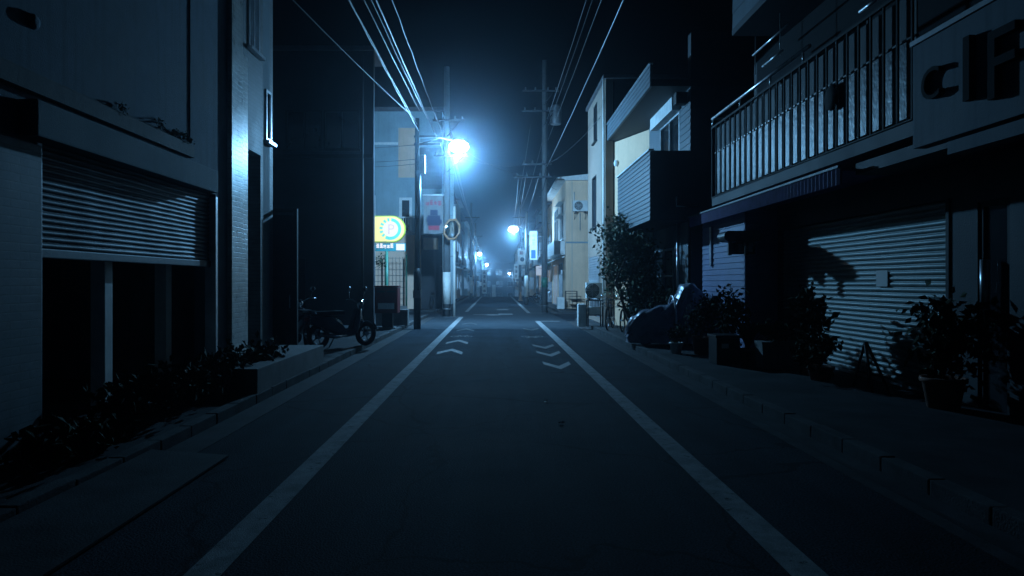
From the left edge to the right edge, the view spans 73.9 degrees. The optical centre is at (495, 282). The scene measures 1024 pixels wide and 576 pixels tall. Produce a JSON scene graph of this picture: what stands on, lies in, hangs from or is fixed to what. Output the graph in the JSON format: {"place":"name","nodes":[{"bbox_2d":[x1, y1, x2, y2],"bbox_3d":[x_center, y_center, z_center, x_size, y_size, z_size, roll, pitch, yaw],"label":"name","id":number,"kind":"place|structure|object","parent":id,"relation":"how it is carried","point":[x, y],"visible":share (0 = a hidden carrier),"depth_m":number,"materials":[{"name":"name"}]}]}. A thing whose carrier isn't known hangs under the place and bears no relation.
{"place":"outdoors","nodes":[
{"label":"outdoors","id":0,"kind":"place"},
{"bbox_2d":[0,315,422,504],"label":"pavement","id":1,"kind":"structure","parent":0,"point":[23,476],"depth_m":7.05,"materials":[{"name":"concrete"}]},
{"bbox_2d":[0,404,139,472],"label":"shrub","id":2,"kind":"object","parent":1,"relation":"on","point":[63,437],"visible":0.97,"depth_m":5.30,"materials":[{"name":"green plant"}]},
{"bbox_2d":[0,0,242,458],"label":"garage building","id":3,"kind":"structure","parent":1,"relation":"on","point":[121,240],"depth_m":7.45,"materials":[{"name":"paint"}]},
{"bbox_2d":[110,101,194,144],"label":"ledge weeds","id":4,"kind":"object","parent":3,"relation":"on","point":[173,132],"visible":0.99,"depth_m":8.10,"materials":[{"name":"plant"}]},
{"bbox_2d":[62,363,206,434],"bbox_3d":[-3.547,1.191,6.592,1.083,0.678,1.272,0,0,0],"label":"shrub","id":5,"kind":"object","parent":1,"relation":"on","point":[149,388],"visible":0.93,"depth_m":6.59,"materials":[{"name":"green plant"}]},
{"bbox_2d":[115,353,235,410],"bbox_3d":[-3.581,1.125,7.592,0.976,0.725,1.513,0,0,0],"label":"shrub","id":6,"kind":"object","parent":1,"relation":"on","point":[202,376],"visible":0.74,"depth_m":7.57,"materials":[{"name":"green plant"}]},
{"bbox_2d":[197,343,252,391],"bbox_3d":[-3.446,1.124,8.725,0.737,0.630,1.189,0,0,-22],"label":"shrub","id":7,"kind":"object","parent":1,"relation":"on","point":[221,363],"visible":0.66,"depth_m":8.44,"materials":[{"name":"green plant"}]},
{"bbox_2d":[214,330,273,362],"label":"shrub","id":8,"kind":"object","parent":1,"relation":"on","point":[250,354],"visible":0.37,"depth_m":9.27,"materials":[{"name":"green plant"}]},
{"bbox_2d":[192,345,322,393],"bbox_3d":[-3.415,1.240,10.118,0.870,0.320,3.264,0,0,0],"label":"concrete step","id":9,"kind":"object","parent":1,"relation":"on","point":[258,377],"visible":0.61,"depth_m":9.15,"materials":[{"name":"grey concrete"}]},
{"bbox_2d":[243,0,276,352],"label":"tiled house","id":10,"kind":"structure","parent":1,"relation":"on","point":[259,144],"depth_m":11.35,"materials":[{"name":"tile"}]},
{"bbox_2d":[247,0,265,60],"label":"window","id":11,"kind":"structure","parent":10,"relation":"in","point":[253,46],"depth_m":11.01,"materials":[{"name":"metal"}]},
{"bbox_2d":[264,89,276,146],"bbox_3d":[-4.055,-2.920,12.089,0.190,0.960,0.407,0,0,0],"label":"window","id":12,"kind":"structure","parent":10,"relation":"in","point":[268,141],"depth_m":12.03,"materials":[{"name":"metal"}]},
{"bbox_2d":[246,335,288,357],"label":"shrub","id":13,"kind":"object","parent":1,"relation":"on","point":[271,348],"visible":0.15,"depth_m":9.89,"materials":[{"name":"green plant"}]},
{"bbox_2d":[273,208,297,344],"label":"metal gate","id":14,"kind":"structure","parent":1,"relation":"on","point":[285,278],"depth_m":12.53,"materials":[{"name":"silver metal"}]},
{"bbox_2d":[298,286,318,344],"bbox_3d":[-4.338,0.748,15.274,0.722,1.316,1.854,0,0,-25],"label":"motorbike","id":15,"kind":"object","parent":1,"relation":"on","point":[303,327],"visible":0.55,"depth_m":14.87,"materials":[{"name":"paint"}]},
{"bbox_2d":[300,286,376,347],"bbox_3d":[-3.319,0.748,14.579,0.722,1.316,1.854,0,0,42],"label":"motorbike","id":16,"kind":"object","parent":1,"relation":"on","point":[327,324],"visible":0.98,"depth_m":14.37,"materials":[{"name":"black metal"}]},
{"bbox_2d":[374,286,400,328],"bbox_3d":[-3.258,0.748,20.425,0.714,1.304,0.590,0,0,0],"label":"letter box","id":17,"kind":"object","parent":1,"relation":"on","point":[387,302],"visible":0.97,"depth_m":20.15,"materials":[{"name":"red metal"}]},
{"bbox_2d":[375,216,405,285],"bbox_3d":[-3.897,-0.521,24.991,1.147,3.841,0.198,0,0,0],"label":"lit sign","id":18,"kind":"object","parent":1,"relation":"on","point":[389,230],"visible":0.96,"depth_m":24.90,"materials":[{"name":"yellow plastic"}]},
{"bbox_2d":[376,309,408,325],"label":"concrete wall","id":19,"kind":"structure","parent":1,"relation":"on","point":[401,317],"depth_m":22.00,"materials":[{"name":"concrete"}]},
{"bbox_2d":[273,45,382,324],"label":"dark building","id":20,"kind":"structure","parent":0,"point":[324,139],"depth_m":22.30,"materials":[{"name":"paint"}]},
{"bbox_2d":[298,259,305,308],"bbox_3d":[-6.638,0.300,22.380,0.735,2.160,0.040,0,0,0],"label":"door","id":21,"kind":"structure","parent":20,"relation":"in","point":[301,262],"depth_m":22.36,"materials":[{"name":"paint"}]},
{"bbox_2d":[283,110,321,150],"bbox_3d":[-6.296,-4.968,22.305,1.327,1.346,0.190,0,0,0],"label":"window","id":22,"kind":"structure","parent":20,"relation":"in","point":[303,128],"depth_m":22.34,"materials":[{"name":"glass"}]},
{"bbox_2d":[321,110,360,150],"bbox_3d":[-5.063,-4.968,22.305,1.274,1.346,0.190,0,0,0],"label":"window","id":23,"kind":"structure","parent":20,"relation":"in","point":[341,127],"depth_m":22.34,"materials":[{"name":"glass"}]},
{"bbox_2d":[375,312,442,316],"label":"road","id":24,"kind":"structure","parent":0,"point":[432,314],"depth_m":32.88,"materials":[{"name":"asphalt"}]},
{"bbox_2d":[375,107,453,308],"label":"corner house","id":25,"kind":"structure","parent":0,"point":[394,185],"depth_m":36.19,"materials":[{"name":"white paint"}]},
{"bbox_2d":[399,198,412,234],"bbox_3d":[-4.812,-3.526,36.205,0.801,1.976,0.190,0,0,0],"label":"window","id":26,"kind":"structure","parent":25,"relation":"in","point":[405,204],"depth_m":36.18,"materials":[{"name":"white glass"}]},
{"bbox_2d":[423,238,437,249],"bbox_3d":[-3.450,-2.044,36.020,0.766,0.596,0.240,0,0,0],"label":"sign board","id":27,"kind":"object","parent":25,"relation":"attached to","point":[430,243],"visible":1,"depth_m":35.90,"materials":[{"name":"metal"}]},
{"bbox_2d":[421,235,442,308],"bbox_3d":[-3.418,-0.556,36.300,1.129,3.913,0.300,0,0,0],"label":"garage door","id":28,"kind":"structure","parent":25,"relation":"in","point":[431,260],"depth_m":36.15,"materials":[{"name":"grey metal"}]},
{"bbox_2d":[409,296,464,311],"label":"pavement","id":29,"kind":"structure","parent":0,"point":[425,310],"depth_m":34.70,"materials":[{"name":"concrete"}]},
{"bbox_2d":[375,254,406,308],"bbox_3d":[-5.682,-0.025,35.000,2.241,2.850,0.180,0,0,0],"label":"fence","id":30,"kind":"object","parent":29,"relation":"on","point":[405,306],"visible":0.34,"depth_m":34.96,"materials":[{"name":"metal"}]},
{"bbox_2d":[454,198,464,298],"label":"house","id":31,"kind":"structure","parent":29,"relation":"on","point":[457,205],"depth_m":60.34,"materials":[{"name":"concrete"}]},
{"bbox_2d":[460,228,468,295],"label":"house","id":32,"kind":"structure","parent":29,"relation":"on","point":[461,231],"depth_m":69.63,"materials":[{"name":"concrete"}]},
{"bbox_2d":[460,220,469,295],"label":"house","id":33,"kind":"structure","parent":29,"relation":"on","point":[465,225],"depth_m":73.13,"materials":[{"name":"paint"}]},
{"bbox_2d":[468,222,473,295],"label":"house","id":34,"kind":"structure","parent":29,"relation":"on","point":[469,260],"depth_m":89.18,"materials":[{"name":"concrete"}]},
{"bbox_2d":[472,237,479,296],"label":"house","id":35,"kind":"structure","parent":29,"relation":"on","point":[477,277],"depth_m":101.25,"materials":[{"name":"concrete"}]},
{"bbox_2d":[477,247,481,296],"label":"house","id":36,"kind":"structure","parent":29,"relation":"on","point":[479,283],"depth_m":139.89,"materials":[{"name":"metal"}]},
{"bbox_2d":[477,270,486,293],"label":"vertical sign","id":37,"kind":"object","parent":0,"point":[484,281],"visible":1,"depth_m":69.90,"materials":[{"name":"white paint"}]},
{"bbox_2d":[452,297,540,307],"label":"road","id":38,"kind":"structure","parent":0,"point":[496,302],"depth_m":48.34,"materials":[{"name":"grey asphalt"}]},
{"bbox_2d":[465,203,479,298],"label":"utility pole","id":39,"kind":"object","parent":38,"relation":"on","point":[471,275],"visible":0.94,"depth_m":59.90,"materials":[{"name":"concrete"}]},
{"bbox_2d":[472,223,482,296],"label":"utility pole","id":40,"kind":"object","parent":38,"relation":"on","point":[474,264],"visible":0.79,"depth_m":81.89,"materials":[{"name":"concrete"}]},
{"bbox_2d":[512,203,524,293],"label":"utility pole","id":41,"kind":"object","parent":38,"relation":"on","point":[520,217],"visible":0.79,"depth_m":63.90,"materials":[{"name":"concrete"}]},
{"bbox_2d":[523,211,529,304],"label":"utility pole","id":42,"kind":"object","parent":38,"relation":"on","point":[526,263],"visible":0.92,"depth_m":44.91,"materials":[{"name":"concrete"}]},
{"bbox_2d":[518,249,524,264],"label":"street banner","id":43,"kind":"object","parent":42,"relation":"hanging from","point":[521,256],"visible":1,"depth_m":44.79,"materials":[{"name":"white paint"}]},
{"bbox_2d":[421,308,579,328],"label":"road","id":44,"kind":"structure","parent":0,"point":[520,318],"depth_m":26.77,"materials":[{"name":"grey asphalt"}]},
{"bbox_2d":[433,66,467,316],"bbox_3d":[-1.996,-4.000,29.953,1.550,11.000,0.462,0,0,0],"label":"utility pole","id":45,"kind":"object","parent":44,"relation":"on","point":[446,119],"visible":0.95,"depth_m":29.87,"materials":[{"name":"concrete"}]},
{"bbox_2d":[392,0,446,144],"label":"power cable","id":46,"kind":"object","parent":45,"relation":"attached to","point":[416,66],"visible":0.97,"depth_m":18.40,"materials":[{"name":"rubber"}]},
{"bbox_2d":[422,195,442,233],"bbox_3d":[-2.749,-2.982,29.796,0.956,1.735,0.061,0,0,0],"label":"street banner","id":47,"kind":"object","parent":45,"relation":"hanging from","point":[433,214],"visible":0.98,"depth_m":29.79,"materials":[{"name":"fabric"}]},
{"bbox_2d":[443,207,460,316],"bbox_3d":[-1.941,-0.898,29.452,0.822,4.797,0.287,0,0,-30],"label":"traffic mirror","id":48,"kind":"object","parent":44,"relation":"on","point":[452,227],"visible":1,"depth_m":29.51,"materials":[{"name":"grey metal"}]},
{"bbox_2d":[514,60,560,312],"bbox_3d":[2.068,-4.800,34.000,2.380,12.600,0.551,0,0,0],"label":"utility pole","id":49,"kind":"object","parent":44,"relation":"on","point":[544,250],"visible":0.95,"depth_m":33.87,"materials":[{"name":"concrete"}]},
{"bbox_2d":[547,0,623,165],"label":"power cable","id":50,"kind":"object","parent":49,"relation":"attached to","point":[590,72],"visible":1,"depth_m":17.65,"materials":[{"name":"rubber"}]},
{"bbox_2d":[273,0,732,261],"label":"sky","id":51,"kind":"structure","parent":0,"point":[493,50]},
{"bbox_2d":[47,329,1023,575],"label":"road","id":52,"kind":"structure","parent":0,"point":[475,458],"depth_m":4.90,"materials":[{"name":"grey asphalt"}]},
{"bbox_2d":[0,449,228,575],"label":"kerb ramp","id":53,"kind":"structure","parent":52,"relation":"on","point":[48,536],"depth_m":4.32,"materials":[{"name":"concrete"}]},
{"bbox_2d":[183,317,462,575],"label":"road marking","id":54,"kind":"object","parent":52,"relation":"on","point":[224,553],"visible":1,"depth_m":4.86,"materials":[{"name":"paint"}]},
{"bbox_2d":[413,118,440,328],"bbox_3d":[-2.211,-1.879,21.788,0.870,6.758,0.255,0,0,0],"label":"steel pole","id":55,"kind":"object","parent":52,"relation":"on","point":[420,164],"visible":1,"depth_m":21.73,"materials":[{"name":"metal"}]},
{"bbox_2d":[293,0,414,118],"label":"power cable","id":56,"kind":"object","parent":55,"relation":"attached to","point":[346,53],"visible":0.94,"depth_m":15.86,"materials":[{"name":"rubber"}]},
{"bbox_2d":[348,0,418,130],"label":"power cable","id":57,"kind":"object","parent":55,"relation":"attached to","point":[380,59],"visible":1,"depth_m":14.40,"materials":[{"name":"rubber"}]},
{"bbox_2d":[364,0,419,110],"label":"power cable","id":58,"kind":"object","parent":55,"relation":"attached to","point":[390,53],"visible":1,"depth_m":15.71,"materials":[{"name":"rubber"}]},
{"bbox_2d":[422,137,468,152],"bbox_3d":[-1.636,-4.543,22.161,1.714,0.460,0.658,0,0,-40],"label":"street lamp","id":59,"kind":"object","parent":55,"relation":"attached to","point":[458,145],"visible":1,"depth_m":22.28,"materials":[{"name":"metal"}]},
{"bbox_2d":[535,321,828,575],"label":"road marking","id":60,"kind":"object","parent":52,"relation":"on","point":[788,556],"visible":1,"depth_m":4.86,"materials":[{"name":"paint"}]},
{"bbox_2d":[530,231,541,259],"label":"vertical sign","id":61,"kind":"object","parent":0,"point":[533,245],"visible":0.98,"depth_m":47.40,"materials":[{"name":"white paint"}]},
{"bbox_2d":[528,296,576,313],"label":"pavement","id":62,"kind":"structure","parent":0,"point":[569,311],"depth_m":35.13,"materials":[{"name":"concrete"}]},
{"bbox_2d":[513,247,517,296],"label":"house","id":63,"kind":"structure","parent":62,"relation":"on","point":[515,283],"depth_m":137.34,"materials":[{"name":"metal"}]},
{"bbox_2d":[516,237,524,296],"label":"house","id":64,"kind":"structure","parent":62,"relation":"on","point":[522,268],"depth_m":101.36,"materials":[{"name":"metal"}]},
{"bbox_2d":[522,222,535,295],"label":"house","id":65,"kind":"structure","parent":62,"relation":"on","point":[531,225],"depth_m":84.24,"materials":[{"name":"metal"}]},
{"bbox_2d":[528,229,535,295],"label":"house","id":66,"kind":"structure","parent":62,"relation":"on","point":[532,280],"depth_m":73.22,"materials":[{"name":"metal"}]},
{"bbox_2d":[530,222,541,291],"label":"house","id":67,"kind":"structure","parent":62,"relation":"on","point":[539,227],"depth_m":60.36,"materials":[{"name":"metal"}]},
{"bbox_2d":[532,209,541,296],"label":"house","id":68,"kind":"structure","parent":62,"relation":"on","point":[537,216],"depth_m":66.40,"materials":[{"name":"paint"}]},
{"bbox_2d":[540,202,551,281],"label":"house","id":69,"kind":"structure","parent":62,"relation":"on","point":[549,220],"depth_m":52.75,"materials":[{"name":"paint"}]},
{"bbox_2d":[540,174,587,308],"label":"beige house","id":70,"kind":"structure","parent":62,"relation":"on","point":[568,251],"depth_m":36.40,"materials":[{"name":"paint"}]},
{"bbox_2d":[553,264,557,304],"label":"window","id":71,"kind":"structure","parent":70,"relation":"in","point":[555,267],"depth_m":42.98,"materials":[{"name":"glass"}]},
{"bbox_2d":[554,208,557,240],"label":"window","id":72,"kind":"structure","parent":70,"relation":"in","point":[556,211],"depth_m":42.46,"materials":[{"name":"glass"}]},
{"bbox_2d":[559,263,562,296],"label":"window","id":73,"kind":"structure","parent":70,"relation":"in","point":[561,264],"depth_m":39.08,"materials":[{"name":"glass"}]},
{"bbox_2d":[559,204,563,240],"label":"window","id":74,"kind":"structure","parent":70,"relation":"in","point":[561,207],"depth_m":38.68,"materials":[{"name":"glass"}]},
{"bbox_2d":[554,314,576,320],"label":"road","id":75,"kind":"structure","parent":0,"point":[569,317],"depth_m":29.99,"materials":[{"name":"asphalt"}]},
{"bbox_2d":[589,319,1023,512],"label":"pavement","id":76,"kind":"structure","parent":0,"point":[979,450],"depth_m":6.89,"materials":[{"name":"concrete"}]},
{"bbox_2d":[577,300,603,326],"bbox_3d":[2.991,0.977,21.600,0.788,0.846,0.460,0,0,0],"label":"metal rack","id":77,"kind":"object","parent":76,"relation":"on","point":[583,315],"visible":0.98,"depth_m":21.45,"materials":[{"name":"metal"}]},
{"bbox_2d":[585,282,603,299],"bbox_3d":[3.120,0.281,21.600,0.618,0.557,0.360,0,0,0],"label":"air conditioner","id":78,"kind":"object","parent":77,"relation":"on","point":[593,289],"visible":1,"depth_m":21.44,"materials":[{"name":"white paint"}]},
{"bbox_2d":[599,295,617,329],"bbox_3d":[3.420,0.885,20.400,0.580,1.035,1.694,0,0,18],"label":"bicycle","id":79,"kind":"object","parent":76,"relation":"on","point":[610,316],"visible":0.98,"depth_m":20.16,"materials":[{"name":"black metal"}]},
{"bbox_2d":[615,295,628,331],"bbox_3d":[3.750,0.885,19.600,0.580,1.035,1.694,0,0,22],"label":"bicycle","id":80,"kind":"object","parent":76,"relation":"on","point":[621,320],"visible":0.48,"depth_m":19.10,"materials":[{"name":"metal"}]},
{"bbox_2d":[589,206,665,319],"bbox_3d":[3.647,-0.369,18.689,2.021,3.564,2.277,0,0,-42],"label":"tree","id":81,"kind":"object","parent":76,"relation":"on","point":[629,250],"visible":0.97,"depth_m":18.38,"materials":[{"name":"green plant"}]},
{"bbox_2d":[586,74,687,325],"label":"white house","id":82,"kind":"structure","parent":76,"relation":"on","point":[609,162],"depth_m":22.42,"materials":[{"name":"paint"}]},
{"bbox_2d":[590,175,596,229],"bbox_3d":[3.605,-2.906,24.888,0.190,1.919,1.132,0,0,0],"label":"window","id":83,"kind":"structure","parent":82,"relation":"in","point":[594,226],"depth_m":25.13,"materials":[{"name":"glass"}]},
{"bbox_2d":[591,102,596,145],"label":"window","id":84,"kind":"structure","parent":82,"relation":"in","point":[595,107],"depth_m":24.87,"materials":[{"name":"glass"}]},
{"bbox_2d":[649,280,667,308],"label":"potted plant","id":85,"kind":"object","parent":76,"relation":"on","point":[662,294],"visible":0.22,"depth_m":17.14,"materials":[{"name":"green plant"}]},
{"bbox_2d":[652,287,676,306],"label":"potted plant","id":86,"kind":"object","parent":76,"relation":"on","point":[659,301],"visible":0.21,"depth_m":16.28,"materials":[{"name":"green plant"}]},
{"bbox_2d":[625,283,713,345],"bbox_3d":[3.970,0.704,15.201,2.140,1.389,0.877,0,0,0],"label":"covered motorbike","id":87,"kind":"object","parent":76,"relation":"on","point":[649,326],"visible":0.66,"depth_m":14.91,"materials":[{"name":"fabric"}]},
{"bbox_2d":[665,320,687,353],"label":"potted plant","id":88,"kind":"object","parent":76,"relation":"on","point":[677,333],"visible":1,"depth_m":13.32,"materials":[{"name":"green plant"}]},
{"bbox_2d":[606,32,753,315],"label":"building","id":89,"kind":"structure","parent":76,"relation":"on","point":[664,188],"depth_m":16.04,"materials":[{"name":"grey paint"}]},
{"bbox_2d":[653,248,673,306],"bbox_3d":[4.640,0.240,18.750,0.120,2.280,2.300,0,0,0],"label":"window","id":90,"kind":"structure","parent":89,"relation":"in","point":[667,278],"depth_m":18.40,"materials":[{"name":"glass"}]},
{"bbox_2d":[660,112,679,149],"bbox_3d":[4.640,-3.014,17.990,0.120,2.528,1.981,0,0,0],"label":"window","id":91,"kind":"structure","parent":89,"relation":"in","point":[669,133],"depth_m":17.97,"materials":[{"name":"glass"}]},
{"bbox_2d":[683,290,720,354],"bbox_3d":[4.001,0.768,13.279,0.667,1.263,0.896,0,0,0],"label":"potted plant","id":92,"kind":"object","parent":76,"relation":"on","point":[701,317],"visible":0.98,"depth_m":13.08,"materials":[{"name":"green plant"}]},
{"bbox_2d":[707,333,741,364],"bbox_3d":[3.950,1.150,11.775,0.440,0.500,0.490,0,0,0],"label":"storage box","id":93,"kind":"object","parent":76,"relation":"on","point":[724,348],"visible":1,"depth_m":11.55,"materials":[{"name":"black plastic"}]},
{"bbox_2d":[704,284,755,345],"bbox_3d":[4.206,0.703,12.196,0.805,1.395,1.229,0,0,0],"label":"potted plant","id":94,"kind":"object","parent":76,"relation":"on","point":[734,310],"visible":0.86,"depth_m":12.18,"materials":[{"name":"green plant"}]},
{"bbox_2d":[725,318,761,363],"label":"potted plant","id":95,"kind":"object","parent":76,"relation":"on","point":[747,353],"visible":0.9,"depth_m":11.67,"materials":[{"name":"green plant"}]},
{"bbox_2d":[751,318,795,368],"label":"potted plant","id":96,"kind":"object","parent":76,"relation":"on","point":[773,353],"visible":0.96,"depth_m":10.94,"materials":[{"name":"green plant"}]},
{"bbox_2d":[785,281,840,375],"bbox_3d":[4.786,0.688,10.332,0.729,1.431,0.665,0,0,-35],"label":"potted plant","id":97,"kind":"object","parent":76,"relation":"on","point":[809,313],"visible":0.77,"depth_m":10.24,"materials":[{"name":"green plant"}]},
{"bbox_2d":[789,324,843,380],"bbox_3d":[4.603,0.995,9.703,0.804,0.809,0.810,0,0,0],"label":"potted plant","id":98,"kind":"object","parent":76,"relation":"on","point":[816,354],"visible":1,"depth_m":9.59,"materials":[{"name":"green plant"}]},
{"bbox_2d":[688,0,1023,418],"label":"shop building","id":99,"kind":"structure","parent":76,"relation":"on","point":[859,209],"depth_m":9.56,"materials":[{"name":"blue paint"}]},
{"bbox_2d":[732,242,755,253],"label":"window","id":100,"kind":"structure","parent":99,"relation":"in","point":[737,248],"depth_m":12.99,"materials":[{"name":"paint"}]},
{"bbox_2d":[779,20,868,169],"bbox_3d":[5.640,-2.975,11.800,0.120,2.050,3.200,0,0,0],"label":"window","id":101,"kind":"structure","parent":99,"relation":"in","point":[867,21],"depth_m":11.48,"materials":[{"name":"glass"}]},
{"bbox_2d":[910,0,1023,154],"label":"shop signboard","id":102,"kind":"object","parent":99,"relation":"attached to","point":[968,81],"visible":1,"depth_m":6.04,"materials":[{"name":"metal"}]},
{"bbox_2d":[979,197,1009,414],"bbox_3d":[5.426,0.250,7.387,0.148,2.300,0.475,0,0,0],"label":"door","id":103,"kind":"structure","parent":99,"relation":"in","point":[994,215],"depth_m":7.39,"materials":[{"name":"paint"}]},
{"bbox_2d":[852,342,890,392],"bbox_3d":[4.874,1.090,8.850,0.243,0.633,0.514,0,0,0],"label":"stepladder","id":104,"kind":"object","parent":76,"relation":"on","point":[866,347],"visible":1,"depth_m":8.79,"materials":[{"name":"metal"}]},
{"bbox_2d":[894,279,1002,409],"bbox_3d":[5.060,0.681,7.547,0.944,1.437,1.138,0,0,-41],"label":"potted plant","id":105,"kind":"object","parent":76,"relation":"on","point":[943,391],"visible":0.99,"depth_m":7.48,"materials":[{"name":"green plant"}]},
{"bbox_3d":[4.475,-3.537,36.189,0.600,0.359,0.419,0,0,0],"label":"wall bracket","id":106,"kind":"object","parent":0,"visible":0},
{"bbox_2d":[573,200,587,212],"bbox_3d":[4.526,-4.030,36.160,0.881,0.637,0.360,0,0,0],"label":"air conditioner","id":107,"kind":"object","parent":106,"relation":"on","point":[580,205],"visible":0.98,"depth_m":36.01,"materials":[{"name":"white paint"}]},
{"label":"ground","id":108,"kind":"structure","parent":0,"visible":0},
{"bbox_2d":[0,315,427,522],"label":"kerb","id":109,"kind":"structure","parent":108,"relation":"on","point":[162,441],"depth_m":6.26,"materials":[{"name":"concrete"}]},
{"bbox_2d":[166,317,434,452],"bbox_3d":[-2.785,1.523,2.700,0.320,0.054,53.400,0,0,0],"label":"gutter","id":110,"kind":"object","parent":108,"relation":"on","point":[204,439],"visible":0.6,"depth_m":8.26,"materials":[{"name":"concrete"}]},
{"bbox_2d":[480,262,514,296],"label":"house","id":111,"kind":"structure","parent":108,"relation":"on","point":[499,276],"depth_m":175.00,"materials":[{"name":"metal"}]},
{"bbox_2d":[567,321,1023,572],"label":"gutter","id":112,"kind":"object","parent":108,"relation":"on","point":[1003,538],"visible":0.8,"depth_m":5.19,"materials":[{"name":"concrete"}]},
{"bbox_2d":[575,319,1023,541],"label":"kerb","id":113,"kind":"structure","parent":108,"relation":"on","point":[1001,517],"depth_m":5.51,"materials":[{"name":"concrete"}]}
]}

